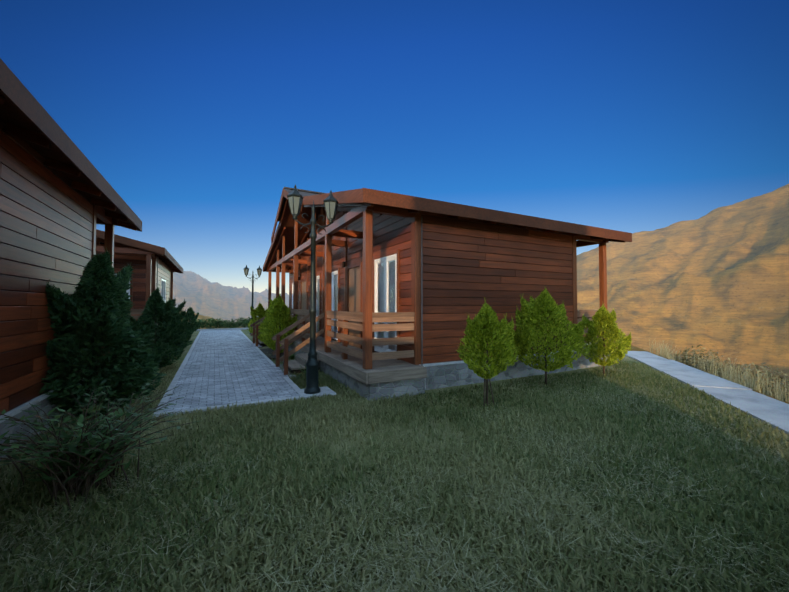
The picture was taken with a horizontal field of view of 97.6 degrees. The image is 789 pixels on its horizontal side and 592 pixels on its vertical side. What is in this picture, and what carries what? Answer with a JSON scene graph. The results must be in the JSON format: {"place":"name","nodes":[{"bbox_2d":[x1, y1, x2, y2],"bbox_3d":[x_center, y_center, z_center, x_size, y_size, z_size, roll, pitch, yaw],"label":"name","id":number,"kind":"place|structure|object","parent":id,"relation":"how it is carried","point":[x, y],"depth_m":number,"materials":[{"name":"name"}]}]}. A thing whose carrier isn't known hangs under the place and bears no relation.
{"place":"outdoors","nodes":[
{"label":"outdoors","id":0,"kind":"place"},
{"bbox_2d":[163,329,299,411],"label":"paved path","id":1,"kind":"structure","parent":0,"point":[222,367],"depth_m":6.98,"materials":[{"name":"grey stone"}]},
{"bbox_2d":[153,328,335,417],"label":"path kerb","id":2,"kind":"structure","parent":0,"point":[325,389],"depth_m":5.75,"materials":[{"name":"concrete"}]},
{"bbox_2d":[287,184,337,393],"bbox_3d":[-1.359,-0.117,5.755,0.871,3.420,0.270,1,-2,-28],"label":"lamp post","id":3,"kind":"object","parent":2,"relation":"on","point":[295,197],"depth_m":5.70,"materials":[{"name":"metal"}]},
{"bbox_2d":[0,329,788,591],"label":"lawn","id":4,"kind":"structure","parent":0,"point":[194,335],"depth_m":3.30,"materials":[{"name":"green plant"}]},
{"bbox_2d":[0,58,141,459],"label":"cabin","id":5,"kind":"object","parent":4,"relation":"on","point":[60,198],"depth_m":3.68,"materials":[{"name":"brown wood"}]},
{"bbox_2d":[0,379,199,509],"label":"weed bush","id":6,"kind":"object","parent":4,"relation":"on","point":[96,454],"depth_m":2.63,"materials":[{"name":"green plant"}]},
{"bbox_2d":[39,247,167,416],"bbox_3d":[-3.894,0.489,4.600,1.474,2.308,1.615,1,-2,-28],"label":"conifer","id":7,"kind":"object","parent":4,"relation":"on","point":[91,315],"depth_m":4.31,"materials":[{"name":"green plant"}]},
{"bbox_2d":[96,229,182,348],"bbox_3d":[-13.760,-0.345,10.435,12.056,5.880,7.749,1,-2,-28],"label":"cabin","id":8,"kind":"object","parent":4,"relation":"on","point":[154,266],"depth_m":11.01,"materials":[{"name":"brown wood"}]},
{"bbox_2d":[127,285,188,367],"bbox_3d":[-5.391,0.738,7.891,1.234,1.982,1.278,1,-2,-28],"label":"conifer","id":9,"kind":"object","parent":4,"relation":"on","point":[159,311],"depth_m":7.74,"materials":[{"name":"green plant"}]},
{"bbox_2d":[153,306,194,351],"bbox_3d":[-6.778,0.999,10.647,1.111,1.604,1.042,1,-2,-28],"label":"conifer","id":10,"kind":"object","parent":4,"relation":"on","point":[188,334],"depth_m":10.72,"materials":[{"name":"green plant"}]},
{"bbox_2d":[180,307,199,332],"bbox_3d":[-10.280,1.202,17.369,0.920,1.552,0.878,1,-2,-28],"label":"conifer","id":11,"kind":"object","parent":4,"relation":"on","point":[192,317],"depth_m":17.25,"materials":[{"name":"green plant"}]},
{"bbox_2d":[188,317,250,328],"bbox_3d":[-9.897,1.718,20.841,11.188,0.939,0.894,1,-2,-28],"label":"hedge","id":12,"kind":"object","parent":4,"relation":"on","point":[220,324],"depth_m":20.54,"materials":[{"name":"green plant"}]},
{"bbox_2d":[244,265,261,333],"bbox_3d":[-7.003,0.178,17.040,0.871,3.420,0.270,1,-2,-28],"label":"lamp post","id":13,"kind":"object","parent":4,"relation":"on","point":[246,270],"depth_m":17.03,"materials":[{"name":"metal"}]},
{"bbox_2d":[247,302,267,337],"bbox_3d":[-5.516,1.021,14.219,0.908,1.748,1.002,0,-2,11],"label":"thuja shrub","id":14,"kind":"object","parent":4,"relation":"on","point":[260,311],"depth_m":14.01,"materials":[{"name":"green plant"}]},
{"bbox_2d":[260,348,293,359],"bbox_3d":[-3.543,1.720,10.400,0.740,0.050,2.300,1,-2,-28],"label":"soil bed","id":15,"kind":"object","parent":4,"relation":"on","point":[268,350],"depth_m":10.13,"materials":[{"name":"brown soil"}]},
{"bbox_2d":[257,298,285,347],"bbox_3d":[-3.828,0.897,10.924,1.010,1.823,1.023,1,-2,-28],"label":"thuja shrub","id":16,"kind":"object","parent":15,"relation":"on","point":[265,319],"depth_m":10.71,"materials":[{"name":"green plant"}]},
{"bbox_2d":[260,293,298,352],"bbox_3d":[-3.308,0.835,9.895,1.098,1.892,0.969,1,-2,-44],"label":"thuja shrub","id":17,"kind":"object","parent":15,"relation":"on","point":[280,316],"depth_m":9.76,"materials":[{"name":"green plant"}]},
{"bbox_2d":[281,351,298,359],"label":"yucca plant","id":18,"kind":"object","parent":4,"relation":"on","point":[292,357],"depth_m":8.77,"materials":[{"name":"green plant"}]},
{"bbox_2d":[289,364,328,386],"bbox_3d":[-1.637,1.524,6.373,0.808,0.457,0.845,-1,-2,24],"label":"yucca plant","id":19,"kind":"object","parent":4,"relation":"on","point":[304,371],"depth_m":6.42,"materials":[{"name":"green plant"}]},
{"bbox_2d":[250,187,631,400],"bbox_3d":[-0.473,-0.307,11.883,7.749,5.880,12.056,1,-2,-28],"label":"cabin","id":20,"kind":"object","parent":4,"relation":"on","point":[406,285],"depth_m":6.76,"materials":[{"name":"brown wood"}]},
{"bbox_2d":[301,266,359,347],"bbox_3d":[-2.228,0.334,10.952,0.040,1.950,6.300,1,-2,-28],"label":"window","id":21,"kind":"structure","parent":20,"relation":"in","point":[354,273],"depth_m":8.60,"materials":[{"name":"brown wood"}]},
{"bbox_2d":[456,297,518,407],"bbox_3d":[1.334,0.834,5.061,0.924,1.642,0.820,0,-2,-14],"label":"thuja shrub","id":22,"kind":"object","parent":4,"relation":"on","point":[484,326],"depth_m":4.85,"materials":[{"name":"green plant"}]},
{"bbox_2d":[508,288,592,383],"bbox_3d":[2.753,0.752,6.364,1.330,1.874,1.381,1,-2,-28],"label":"thuja shrub","id":23,"kind":"object","parent":4,"relation":"on","point":[538,311],"depth_m":6.12,"materials":[{"name":"green plant"}]},
{"bbox_2d":[578,303,631,373],"bbox_3d":[4.344,0.908,7.214,0.955,1.606,1.158,1,-2,-28],"label":"thuja shrub","id":24,"kind":"object","parent":4,"relation":"on","point":[603,318],"depth_m":7.03,"materials":[{"name":"green plant"}]},
{"bbox_2d":[0,0,788,294],"label":"sky","id":25,"kind":"structure","parent":0,"point":[630,116],"materials":[{"name":"blue"}]},
{"bbox_2d":[173,184,788,434],"bbox_3d":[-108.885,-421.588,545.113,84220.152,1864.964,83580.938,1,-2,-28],"label":"terrain","id":26,"kind":"structure","parent":0,"point":[716,280],"depth_m":1834.93,"materials":[{"name":"beige soil"}]},
{"bbox_2d":[626,351,788,434],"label":"walkway","id":27,"kind":"structure","parent":0,"point":[759,406],"depth_m":5.84,"materials":[{"name":"grey concrete"}]},
{"bbox_2d":[646,339,788,402],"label":"dry grass slope","id":28,"kind":"structure","parent":0,"point":[778,392],"depth_m":6.54,"materials":[{"name":"plant"}]},
{"bbox_2d":[670,344,788,400],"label":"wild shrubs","id":29,"kind":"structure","parent":28,"relation":"on","point":[689,361],"depth_m":8.36,"materials":[{"name":"beige plant"}]}
]}

